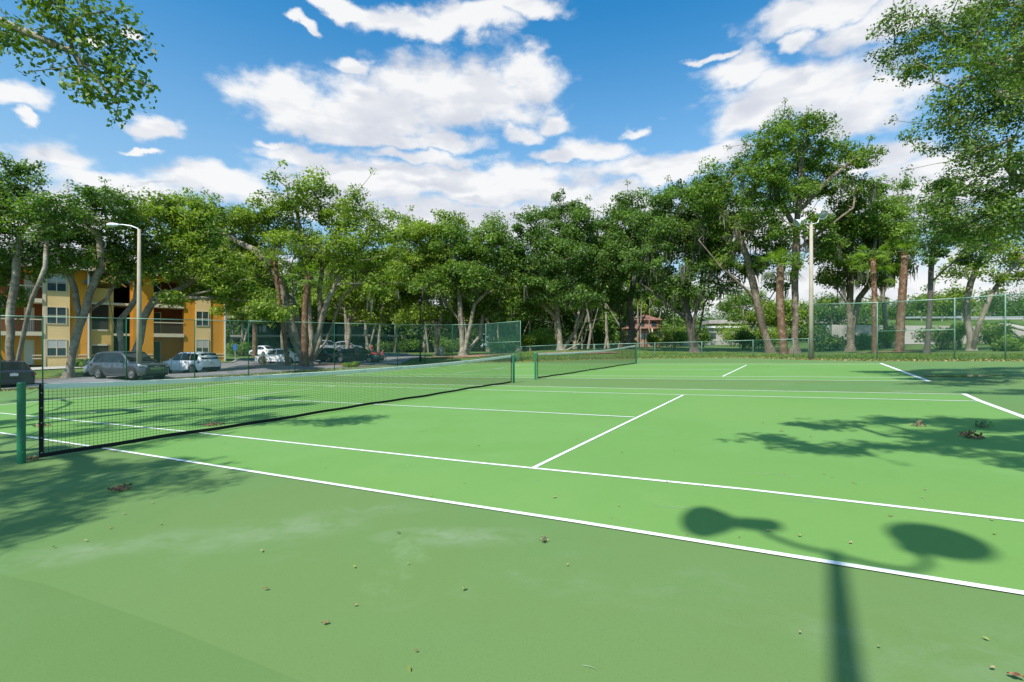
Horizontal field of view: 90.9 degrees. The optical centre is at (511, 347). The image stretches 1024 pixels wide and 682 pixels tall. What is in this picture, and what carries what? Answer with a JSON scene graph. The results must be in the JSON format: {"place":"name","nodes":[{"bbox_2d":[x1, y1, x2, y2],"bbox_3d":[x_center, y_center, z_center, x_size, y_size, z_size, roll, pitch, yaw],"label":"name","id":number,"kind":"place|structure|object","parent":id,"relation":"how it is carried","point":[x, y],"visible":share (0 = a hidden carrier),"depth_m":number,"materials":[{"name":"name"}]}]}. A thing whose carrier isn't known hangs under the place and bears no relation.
{"place":"outdoors","nodes":[
{"label":"outdoors","id":0,"kind":"place"},
{"bbox_2d":[1,353,423,388],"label":"parking asphalt","id":1,"kind":"structure","parent":0,"point":[267,369],"depth_m":39.36,"materials":[{"name":"grey asphalt"}]},
{"bbox_2d":[1,360,36,384],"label":"parked car","id":2,"kind":"object","parent":1,"relation":"on","point":[26,369],"visible":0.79,"depth_m":27.43,"materials":[{"name":"paint"}]},
{"bbox_2d":[106,223,141,379],"bbox_3d":[-23.180,-2.627,30.118,1.962,9.664,0.344,0,0,-4],"label":"street lamp","id":3,"kind":"object","parent":1,"relation":"on","point":[139,314],"visible":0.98,"depth_m":30.11,"materials":[{"name":"metal"}]},
{"bbox_2d":[89,351,168,379],"bbox_3d":[-23.680,1.075,31.198,4.835,1.750,2.240,0,0,19],"label":"parked car","id":4,"kind":"object","parent":1,"relation":"on","point":[116,366],"visible":0.8,"depth_m":30.50,"materials":[{"name":"grey paint"}]},
{"bbox_2d":[160,352,220,372],"bbox_3d":[-24.525,1.130,38.403,4.585,1.670,2.180,0,0,21],"label":"parked car","id":5,"kind":"object","parent":1,"relation":"on","point":[204,358],"visible":0.73,"depth_m":37.47,"materials":[{"name":"white paint"}]},
{"bbox_2d":[249,346,274,355],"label":"parked car","id":6,"kind":"object","parent":1,"relation":"on","point":[267,349],"visible":0.44,"depth_m":71.90,"materials":[{"name":"white paint"}]},
{"bbox_2d":[255,348,298,363],"bbox_3d":[-22.703,0.834,49.501,4.785,1.530,2.180,0,0,8],"label":"parked car","id":7,"kind":"object","parent":1,"relation":"on","point":[273,352],"visible":0.56,"depth_m":48.67,"materials":[{"name":"white paint"}]},
{"bbox_2d":[253,363,368,365],"bbox_3d":[-18.280,1.538,44.891,10.797,0.235,3.500,0,0,0],"label":"mulch bed","id":8,"kind":"object","parent":1,"relation":"on","point":[315,364],"visible":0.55,"depth_m":44.98,"materials":[{"name":"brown wood"}]},
{"bbox_2d":[141,160,412,364],"bbox_3d":[-20.655,-6.751,44.976,24.660,17.778,10.964,0,0,0],"label":"oak tree","id":9,"kind":"object","parent":8,"relation":"on","point":[248,221],"visible":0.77,"depth_m":43.02,"materials":[{"name":"green plant"}]},
{"bbox_2d":[316,348,337,361],"bbox_3d":[-19.892,0.771,53.996,4.785,1.550,2.200,0,0,30],"label":"parked car","id":10,"kind":"object","parent":1,"relation":"on","point":[326,355],"visible":0.38,"depth_m":53.03,"materials":[{"name":"black paint"}]},
{"bbox_2d":[320,340,344,350],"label":"parked car","id":11,"kind":"object","parent":1,"relation":"on","point":[329,344],"visible":0.28,"depth_m":65.34,"materials":[{"name":"white paint"}]},
{"bbox_2d":[332,348,383,362],"bbox_3d":[-15.241,0.770,49.999,4.885,1.530,2.220,0,0,8],"label":"parked car","id":12,"kind":"object","parent":1,"relation":"on","point":[360,354],"visible":0.86,"depth_m":49.22,"materials":[{"name":"black paint"}]},
{"bbox_2d":[0,0,1023,345],"label":"sky","id":13,"kind":"structure","parent":0,"point":[474,108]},
{"bbox_2d":[1,342,1023,390],"bbox_3d":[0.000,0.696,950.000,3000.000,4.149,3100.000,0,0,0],"label":"ground","id":14,"kind":"structure","parent":0,"point":[230,358],"depth_m":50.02,"materials":[{"name":"green plant"}]},
{"bbox_2d":[0,151,90,359],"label":"oak tree","id":15,"kind":"object","parent":14,"relation":"on","point":[49,226],"visible":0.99,"depth_m":30.81,"materials":[{"name":"green plant"}]},
{"bbox_2d":[0,0,163,129],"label":"oak tree","id":16,"kind":"object","parent":14,"relation":"on","point":[68,31],"visible":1,"depth_m":6.24,"materials":[{"name":"green plant"}]},
{"bbox_2d":[21,176,169,377],"bbox_3d":[-28.419,-4.395,33.696,9.630,13.572,6.646,0,0,0],"label":"oak tree","id":17,"kind":"object","parent":14,"relation":"on","point":[94,255],"visible":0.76,"depth_m":33.82,"materials":[{"name":"green plant"}]},
{"bbox_2d":[0,240,225,366],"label":"apartment building","id":18,"kind":"structure","parent":14,"relation":"on","point":[53,297],"depth_m":45.10,"materials":[{"name":"yellow paint"}]},
{"bbox_2d":[25,341,32,364],"bbox_3d":[-41.125,0.430,42.909,0.476,2.020,0.026,0,0,-38],"label":"door","id":19,"kind":"structure","parent":18,"relation":"in","point":[29,343],"depth_m":42.91,"materials":[{"name":"grey"}]},
{"bbox_2d":[46,339,66,356],"bbox_3d":[-38.514,0.010,42.608,1.298,1.460,0.047,0,0,-38],"label":"window","id":20,"kind":"structure","parent":18,"relation":"in","point":[57,349],"depth_m":42.58,"materials":[{"name":"beige glass"}]},
{"bbox_2d":[46,306,66,323],"bbox_3d":[-38.514,-2.725,42.608,1.298,1.490,0.047,0,0,-38],"label":"window","id":21,"kind":"structure","parent":18,"relation":"in","point":[57,312],"depth_m":42.58,"materials":[{"name":"beige glass"}]},
{"bbox_2d":[46,274,66,291],"bbox_3d":[-38.514,-5.475,42.608,1.298,1.490,0.047,0,0,-38],"label":"window","id":22,"kind":"structure","parent":18,"relation":"in","point":[56,284],"depth_m":42.58,"materials":[{"name":"beige"}]},
{"bbox_2d":[154,342,159,361],"bbox_3d":[-34.148,0.430,48.454,0.490,2.020,0.026,0,0,-38],"label":"door","id":23,"kind":"structure","parent":18,"relation":"in","point":[157,353],"depth_m":48.46,"materials":[{"name":"teal"}]},
{"bbox_2d":[196,339,208,351],"bbox_3d":[-30.189,-0.100,49.123,1.101,1.440,0.047,0,0,-38],"label":"window","id":24,"kind":"structure","parent":18,"relation":"in","point":[201,342],"depth_m":49.11,"materials":[{"name":"beige glass"}]},
{"bbox_2d":[196,311,208,325],"bbox_3d":[-30.189,-2.825,49.123,1.101,1.490,0.047,0,0,-38],"label":"window","id":25,"kind":"structure","parent":18,"relation":"in","point":[201,316],"depth_m":49.11,"materials":[{"name":"beige glass"}]},
{"bbox_2d":[104,187,299,350],"bbox_3d":[-22.237,-4.878,36.781,14.593,14.609,7.130,0,0,0],"label":"oak tree","id":26,"kind":"object","parent":14,"relation":"on","point":[210,264],"visible":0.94,"depth_m":35.62,"materials":[{"name":"green plant"}]},
{"bbox_2d":[226,340,251,355],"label":"shrub","id":27,"kind":"object","parent":14,"relation":"on","point":[229,350],"visible":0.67,"depth_m":78.74,"materials":[{"name":"green plant"}]},
{"bbox_2d":[0,315,485,390],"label":"chain link fence","id":28,"kind":"object","parent":14,"relation":"on","point":[42,366],"visible":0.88,"depth_m":31.89,"materials":[{"name":"green metal"}]},
{"bbox_2d":[227,265,270,355],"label":"oak tree","id":29,"kind":"object","parent":14,"relation":"on","point":[243,337],"visible":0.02,"depth_m":79.83,"materials":[{"name":"green plant"}]},
{"bbox_2d":[245,302,257,356],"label":"palm tree","id":30,"kind":"object","parent":14,"relation":"on","point":[254,338],"visible":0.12,"depth_m":65.77,"materials":[{"name":"plant"}]},
{"bbox_2d":[257,250,292,365],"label":"palm tree","id":31,"kind":"object","parent":14,"relation":"on","point":[274,264],"visible":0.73,"depth_m":42.87,"materials":[{"name":"bark"},{"name":"leaves"}]},
{"bbox_2d":[265,257,331,329],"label":"oak tree","id":32,"kind":"object","parent":14,"relation":"on","point":[314,306],"visible":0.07,"depth_m":75.73,"materials":[{"name":"green plant"}]},
{"bbox_2d":[287,259,325,366],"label":"palm tree","id":33,"kind":"object","parent":14,"relation":"on","point":[306,280],"visible":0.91,"depth_m":41.79,"materials":[{"name":"palm bark"},{"name":"palm fronds"}]},
{"bbox_2d":[226,314,407,352],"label":"hedge","id":34,"kind":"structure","parent":14,"relation":"on","point":[267,338],"depth_m":84.68,"materials":[{"name":"green plant"}]},
{"bbox_2d":[295,243,414,348],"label":"oak tree","id":35,"kind":"object","parent":14,"relation":"on","point":[351,314],"visible":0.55,"depth_m":60.92,"materials":[{"name":"green plant"}]},
{"bbox_2d":[336,270,395,350],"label":"oak tree","id":36,"kind":"object","parent":14,"relation":"on","point":[367,341],"visible":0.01,"depth_m":81.83,"materials":[{"name":"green plant"}]},
{"bbox_2d":[376,337,422,352],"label":"shrub","id":37,"kind":"object","parent":14,"relation":"on","point":[402,348],"visible":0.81,"depth_m":82.83,"materials":[{"name":"green plant"}]},
{"bbox_2d":[367,205,476,355],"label":"oak tree","id":38,"kind":"object","parent":14,"relation":"on","point":[415,258],"visible":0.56,"depth_m":57.92,"materials":[{"name":"green plant"}]},
{"bbox_2d":[405,244,454,352],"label":"oak tree","id":39,"kind":"object","parent":14,"relation":"on","point":[424,346],"visible":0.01,"depth_m":83.72,"materials":[{"name":"green plant"}]},
{"bbox_2d":[430,336,469,353],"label":"shrub","id":40,"kind":"object","parent":14,"relation":"on","point":[447,345],"visible":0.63,"depth_m":75.21,"materials":[{"name":"green plant"}]},
{"bbox_2d":[226,300,674,352],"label":"trunks","id":41,"kind":"object","parent":14,"relation":"on","point":[551,324],"visible":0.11,"depth_m":83.07,"materials":[{"name":"brown wood"}]},
{"bbox_2d":[423,353,508,357],"bbox_3d":[-4.819,0.840,53.294,9.939,0.524,4.109,0,0,0],"label":"mulch bed","id":42,"kind":"object","parent":14,"relation":"on","point":[458,356],"visible":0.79,"depth_m":52.57,"materials":[{"name":"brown wood"}]},
{"bbox_2d":[405,210,536,355],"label":"oak tree","id":43,"kind":"object","parent":14,"relation":"on","point":[459,277],"visible":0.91,"depth_m":55.50,"materials":[{"name":"green plant"}]},
{"bbox_2d":[465,250,508,351],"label":"oak tree","id":44,"kind":"object","parent":14,"relation":"on","point":[489,325],"depth_m":83.79,"materials":[{"name":"green plant"}]},
{"bbox_2d":[486,320,520,361],"bbox_3d":[-0.869,-0.512,46.886,4.442,3.887,0.060,0,0,42],"label":"chain link fence","id":45,"kind":"object","parent":14,"relation":"on","point":[501,341],"visible":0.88,"depth_m":46.73,"materials":[{"name":"teal metal"}]},
{"bbox_2d":[487,332,519,353],"bbox_3d":[-0.674,-0.499,57.812,4.016,2.691,3.657,0,0,-35],"label":"shrub","id":46,"kind":"object","parent":14,"relation":"on","point":[504,349],"visible":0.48,"depth_m":57.43,"materials":[{"name":"green plant"}]},
{"bbox_2d":[0,358,1023,681],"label":"tennis court","id":47,"kind":"object","parent":14,"relation":"on","point":[666,574],"visible":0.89,"depth_m":3.80,"materials":[{"name":"plastic"}]},
{"bbox_2d":[107,483,131,490],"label":"leaf clump","id":48,"kind":"object","parent":47,"relation":"on","point":[118,487],"visible":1,"depth_m":5.02,"materials":[{"name":"brown plant"}]},
{"bbox_2d":[0,574,300,681],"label":"court patch","id":49,"kind":"object","parent":47,"relation":"on","point":[48,633],"visible":1,"depth_m":2.27,"materials":[{"name":"paint"}]},
{"bbox_2d":[17,354,515,463],"bbox_3d":[-3.154,0.873,12.601,0.142,1.273,13.786,0,0,28],"label":"tennis net","id":50,"kind":"object","parent":47,"relation":"on","point":[21,422],"visible":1,"depth_m":8.50,"materials":[{"name":"black fabric"}]},
{"bbox_2d":[534,344,636,379],"bbox_3d":[4.508,0.531,26.338,0.142,1.477,14.673,0,0,29],"label":"tennis net","id":51,"kind":"object","parent":47,"relation":"on","point":[536,361],"visible":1,"depth_m":24.44,"materials":[{"name":"black fabric"}]},
{"bbox_2d":[925,375,1002,376],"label":"puddle","id":52,"kind":"object","parent":47,"relation":"on","point":[963,375],"visible":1,"depth_m":15.04,"materials":[{"name":"grey liquid"}]},
{"bbox_2d":[958,429,985,438],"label":"leaf clump","id":53,"kind":"object","parent":47,"relation":"on","point":[968,433],"visible":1,"depth_m":6.18,"materials":[{"name":"brown plant"}]},
{"bbox_2d":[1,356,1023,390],"bbox_3d":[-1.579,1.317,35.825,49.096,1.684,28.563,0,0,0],"label":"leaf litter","id":54,"kind":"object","parent":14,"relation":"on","point":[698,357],"visible":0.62,"depth_m":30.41,"materials":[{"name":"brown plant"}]},
{"bbox_2d":[513,334,536,351],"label":"shrub","id":55,"kind":"object","parent":14,"relation":"on","point":[526,340],"visible":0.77,"depth_m":57.49,"materials":[{"name":"green plant"}]},
{"bbox_2d":[491,261,565,350],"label":"oak tree","id":56,"kind":"object","parent":14,"relation":"on","point":[517,330],"visible":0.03,"depth_m":79.72,"materials":[{"name":"green plant"}]},
{"bbox_2d":[517,326,556,350],"bbox_3d":[3.006,-1.047,61.929,5.947,3.249,4.021,0,0,0],"label":"shrub","id":57,"kind":"object","parent":14,"relation":"on","point":[537,333],"visible":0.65,"depth_m":61.46,"materials":[{"name":"green plant"}]},
{"bbox_2d":[489,188,640,349],"bbox_3d":[6.162,-8.596,56.172,17.748,18.504,10.233,0,0,16],"label":"oak tree","id":58,"kind":"object","parent":14,"relation":"on","point":[569,243],"visible":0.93,"depth_m":54.62,"materials":[{"name":"green plant"}]},
{"bbox_2d":[541,253,603,348],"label":"oak tree","id":59,"kind":"object","parent":14,"relation":"on","point":[577,314],"visible":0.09,"depth_m":83.84,"materials":[{"name":"green plant"}]},
{"bbox_2d":[571,258,646,347],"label":"oak tree","id":60,"kind":"object","parent":14,"relation":"on","point":[621,307],"visible":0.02,"depth_m":93.43,"materials":[{"name":"green plant"}]},
{"bbox_2d":[226,287,1023,351],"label":"woods","id":61,"kind":"object","parent":14,"relation":"on","point":[598,331],"visible":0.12,"depth_m":89.05,"materials":[{"name":"green plant"}]},
{"bbox_2d":[579,175,670,348],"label":"oak tree","id":62,"kind":"object","parent":14,"relation":"on","point":[617,212],"visible":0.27,"depth_m":59.55,"materials":[{"name":"green plant"}]},
{"bbox_2d":[609,273,657,326],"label":"oak tree","id":63,"kind":"object","parent":14,"relation":"on","point":[625,318],"visible":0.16,"depth_m":98.90,"materials":[{"name":"green plant"}]},
{"bbox_2d":[615,315,666,346],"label":"pink house","id":64,"kind":"structure","parent":14,"relation":"on","point":[655,322],"depth_m":92.30,"materials":[{"name":"paint"}]},
{"bbox_2d":[633,277,677,322],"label":"oak tree","id":65,"kind":"object","parent":14,"relation":"on","point":[639,314],"visible":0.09,"depth_m":109.00,"materials":[{"name":"green plant"}]},
{"bbox_2d":[646,331,673,346],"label":"shrub","id":66,"kind":"object","parent":14,"relation":"on","point":[652,338],"visible":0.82,"depth_m":63.67,"materials":[{"name":"green plant"}]},
{"bbox_2d":[521,338,808,359],"bbox_3d":[11.396,0.346,41.084,22.915,1.950,4.920,0,0,38],"label":"chain link fence","id":67,"kind":"object","parent":14,"relation":"on","point":[525,353],"visible":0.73,"depth_m":40.62,"materials":[{"name":"teal metal"}]},
{"bbox_2d":[656,323,687,347],"bbox_3d":[19.939,-1.484,61.837,4.053,3.208,3.904,0,0,0],"label":"shrub","id":68,"kind":"object","parent":14,"relation":"on","point":[676,336],"visible":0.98,"depth_m":61.71,"materials":[{"name":"green plant"}]},
{"bbox_2d":[648,282,718,345],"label":"oak tree","id":69,"kind":"object","parent":14,"relation":"on","point":[677,305],"visible":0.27,"depth_m":87.13,"materials":[{"name":"green plant"}]},
{"bbox_2d":[617,167,752,352],"bbox_3d":[17.728,-8.316,50.425,13.946,18.243,9.146,0,0,0],"label":"oak tree","id":70,"kind":"object","parent":14,"relation":"on","point":[674,230],"visible":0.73,"depth_m":49.15,"materials":[{"name":"green plant"}]},
{"bbox_2d":[688,324,713,346],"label":"shrub","id":71,"kind":"object","parent":14,"relation":"on","point":[704,335],"visible":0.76,"depth_m":69.20,"materials":[{"name":"green plant"}]},
{"bbox_2d":[672,326,740,345],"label":"beige building","id":72,"kind":"structure","parent":14,"relation":"on","point":[713,331],"depth_m":95.00,"materials":[{"name":"concrete"}]},
{"bbox_2d":[714,322,751,346],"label":"shrub","id":73,"kind":"object","parent":14,"relation":"on","point":[726,331],"visible":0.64,"depth_m":74.66,"materials":[{"name":"green plant"}]},
{"bbox_2d":[680,133,791,352],"bbox_3d":[20.437,-9.143,46.109,11.004,19.912,7.573,0,0,0],"label":"oak tree","id":74,"kind":"object","parent":14,"relation":"on","point":[722,193],"visible":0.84,"depth_m":45.15,"materials":[{"name":"green plant"}]},
{"bbox_2d":[714,286,774,330],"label":"oak tree","id":75,"kind":"object","parent":14,"relation":"on","point":[737,310],"visible":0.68,"depth_m":97.22,"materials":[{"name":"green plant"}]},
{"bbox_2d":[732,328,774,349],"bbox_3d":[26.428,-0.888,55.426,4.180,2.598,3.479,0,0,0],"label":"shrub","id":76,"kind":"object","parent":14,"relation":"on","point":[743,335],"visible":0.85,"depth_m":55.48,"materials":[{"name":"green plant"}]},
{"bbox_2d":[752,325,791,346],"bbox_3d":[31.119,-1.328,59.985,3.717,2.886,3.963,0,0,-39],"label":"shrub","id":77,"kind":"object","parent":14,"relation":"on","point":[774,333],"visible":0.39,"depth_m":59.34,"materials":[{"name":"green plant"}]},
{"bbox_2d":[757,244,806,354],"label":"palm tree","id":78,"kind":"object","parent":14,"relation":"on","point":[779,282],"visible":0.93,"depth_m":40.78,"materials":[{"name":"palm fronds"},{"name":"palm bark"}]},
{"bbox_2d":[743,296,831,338],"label":"oak tree","id":79,"kind":"object","parent":14,"relation":"on","point":[770,314],"visible":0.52,"depth_m":90.55,"materials":[{"name":"green plant"}]},
{"bbox_2d":[723,97,897,353],"bbox_3d":[24.306,-9.584,42.251,13.075,20.761,8.274,0,0,-22],"label":"oak tree","id":80,"kind":"object","parent":14,"relation":"on","point":[777,173],"visible":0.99,"depth_m":41.49,"materials":[{"name":"green plant"}]},
{"bbox_2d":[793,210,827,358],"bbox_3d":[17.738,-3.626,29.935,1.772,9.085,0.669,0,0,11],"label":"flood light","id":81,"kind":"object","parent":14,"relation":"on","point":[823,214],"visible":1,"depth_m":29.97,"materials":[{"name":"metal"}]},
{"bbox_2d":[801,291,864,326],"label":"oak tree","id":82,"kind":"object","parent":14,"relation":"on","point":[827,298],"visible":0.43,"depth_m":96.90,"materials":[{"name":"green plant"}]},
{"bbox_2d":[814,334,858,351],"bbox_3d":[29.929,-0.433,47.795,4.297,1.800,3.645,0,0,0],"label":"shrub","id":83,"kind":"object","parent":14,"relation":"on","point":[829,342],"visible":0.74,"depth_m":47.10,"materials":[{"name":"green plant"}]},
{"bbox_2d":[854,333,880,349],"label":"shrub","id":84,"kind":"object","parent":14,"relation":"on","point":[861,345],"visible":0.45,"depth_m":47.70,"materials":[{"name":"green plant"}]},
{"bbox_2d":[806,195,930,351],"bbox_3d":[32.233,-6.408,44.775,10.254,14.053,7.749,0,0,0],"label":"oak tree","id":85,"kind":"object","parent":14,"relation":"on","point":[869,229],"visible":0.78,"depth_m":44.03,"materials":[{"name":"green plant"}]},
{"bbox_2d":[848,243,900,353],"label":"palm tree","id":86,"kind":"object","parent":14,"relation":"on","point":[874,268],"visible":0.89,"depth_m":35.90,"materials":[{"name":"palm fronds"},{"name":"palm bark"}]},
{"bbox_2d":[849,173,923,347],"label":"oak tree","id":87,"kind":"object","parent":14,"relation":"on","point":[907,184],"visible":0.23,"depth_m":52.34,"materials":[{"name":"green plant"}]},
{"bbox_2d":[878,323,905,347],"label":"shrub","id":88,"kind":"object","parent":14,"relation":"on","point":[884,337],"visible":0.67,"depth_m":49.48,"materials":[{"name":"green plant"}]},
{"bbox_2d":[860,350,940,352],"bbox_3d":[29.264,0.290,37.826,6.376,0.178,2.422,0,0,0],"label":"mulch bed","id":89,"kind":"object","parent":14,"relation":"on","point":[900,351],"visible":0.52,"depth_m":37.85,"materials":[{"name":"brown wood"}]},
{"bbox_2d":[880,236,928,350],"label":"palm tree","id":90,"kind":"object","parent":89,"relation":"on","point":[903,270],"visible":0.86,"depth_m":37.80,"materials":[{"name":"palm fronds"},{"name":"palm bark"}]},
{"bbox_2d":[814,293,1023,359],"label":"chain link fence","id":91,"kind":"object","parent":14,"relation":"on","point":[1004,329],"visible":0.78,"depth_m":25.37,"materials":[{"name":"green metal"}]},
{"bbox_2d":[910,326,962,349],"bbox_3d":[35.581,-0.741,42.283,3.390,2.273,2.548,0,0,37],"label":"shrub","id":92,"kind":"object","parent":14,"relation":"on","point":[942,341],"visible":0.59,"depth_m":41.71,"materials":[{"name":"green plant"}]},
{"bbox_2d":[863,0,1023,257],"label":"oak tree","id":93,"kind":"object","parent":14,"relation":"on","point":[974,18],"visible":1,"depth_m":11.62,"materials":[{"name":"green plant"}]},
{"bbox_2d":[918,278,987,319],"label":"oak tree","id":94,"kind":"object","parent":14,"relation":"on","point":[957,292],"visible":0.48,"depth_m":86.43,"materials":[{"name":"green plant"}]},
{"bbox_2d":[912,175,997,353],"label":"oak tree","id":95,"kind":"object","parent":14,"relation":"on","point":[965,257],"visible":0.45,"depth_m":32.86,"materials":[{"name":"green plant"}]},
{"bbox_2d":[950,322,973,347],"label":"shrub","id":96,"kind":"object","parent":14,"relation":"on","point":[958,328],"visible":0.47,"depth_m":43.66,"materials":[{"name":"green plant"}]},
{"bbox_2d":[935,203,1023,350],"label":"oak tree","id":97,"kind":"object","parent":14,"relation":"on","point":[1015,260],"visible":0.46,"depth_m":37.29,"materials":[{"name":"green plant"}]},
{"bbox_2d":[973,320,1017,344],"bbox_3d":[49.458,-1.528,51.798,3.818,2.710,3.689,0,0,0],"label":"shrub","id":98,"kind":"object","parent":14,"relation":"on","point":[999,331],"visible":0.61,"depth_m":51.26,"materials":[{"name":"green plant"}]},
{"bbox_2d":[989,334,1023,350],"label":"shrub","id":99,"kind":"object","parent":14,"relation":"on","point":[1008,345],"visible":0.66,"depth_m":33.69,"materials":[{"name":"green plant"}]},
{"bbox_2d":[702,318,961,324],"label":"overpass","id":100,"kind":"object","parent":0,"point":[713,322],"visible":0.09,"depth_m":119.75,"materials":[{"name":"concrete"}]},
{"bbox_2d":[830,325,1023,343],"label":"retaining wall","id":101,"kind":"structure","parent":0,"point":[907,334],"depth_m":59.69,"materials":[{"name":"concrete"}]},
{"bbox_2d":[888,319,1023,325],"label":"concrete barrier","id":102,"kind":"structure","parent":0,"point":[934,323],"depth_m":82.50,"materials":[{"name":"grey concrete"}]},
{"bbox_2d":[836,295,896,324],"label":"oak tree","id":103,"kind":"object","parent":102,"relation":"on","point":[867,313],"visible":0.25,"depth_m":93.31,"materials":[{"name":"green plant"}]},
{"bbox_2d":[878,284,981,320],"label":"oak tree","id":104,"kind":"object","parent":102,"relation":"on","point":[912,305],"visible":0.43,"depth_m":87.10,"materials":[{"name":"green plant"}]},
{"bbox_2d":[906,316,1023,320],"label":"guard rail","id":105,"kind":"object","parent":102,"relation":"on","point":[974,317],"visible":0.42,"depth_m":84.00,"materials":[{"name":"silver metal"}]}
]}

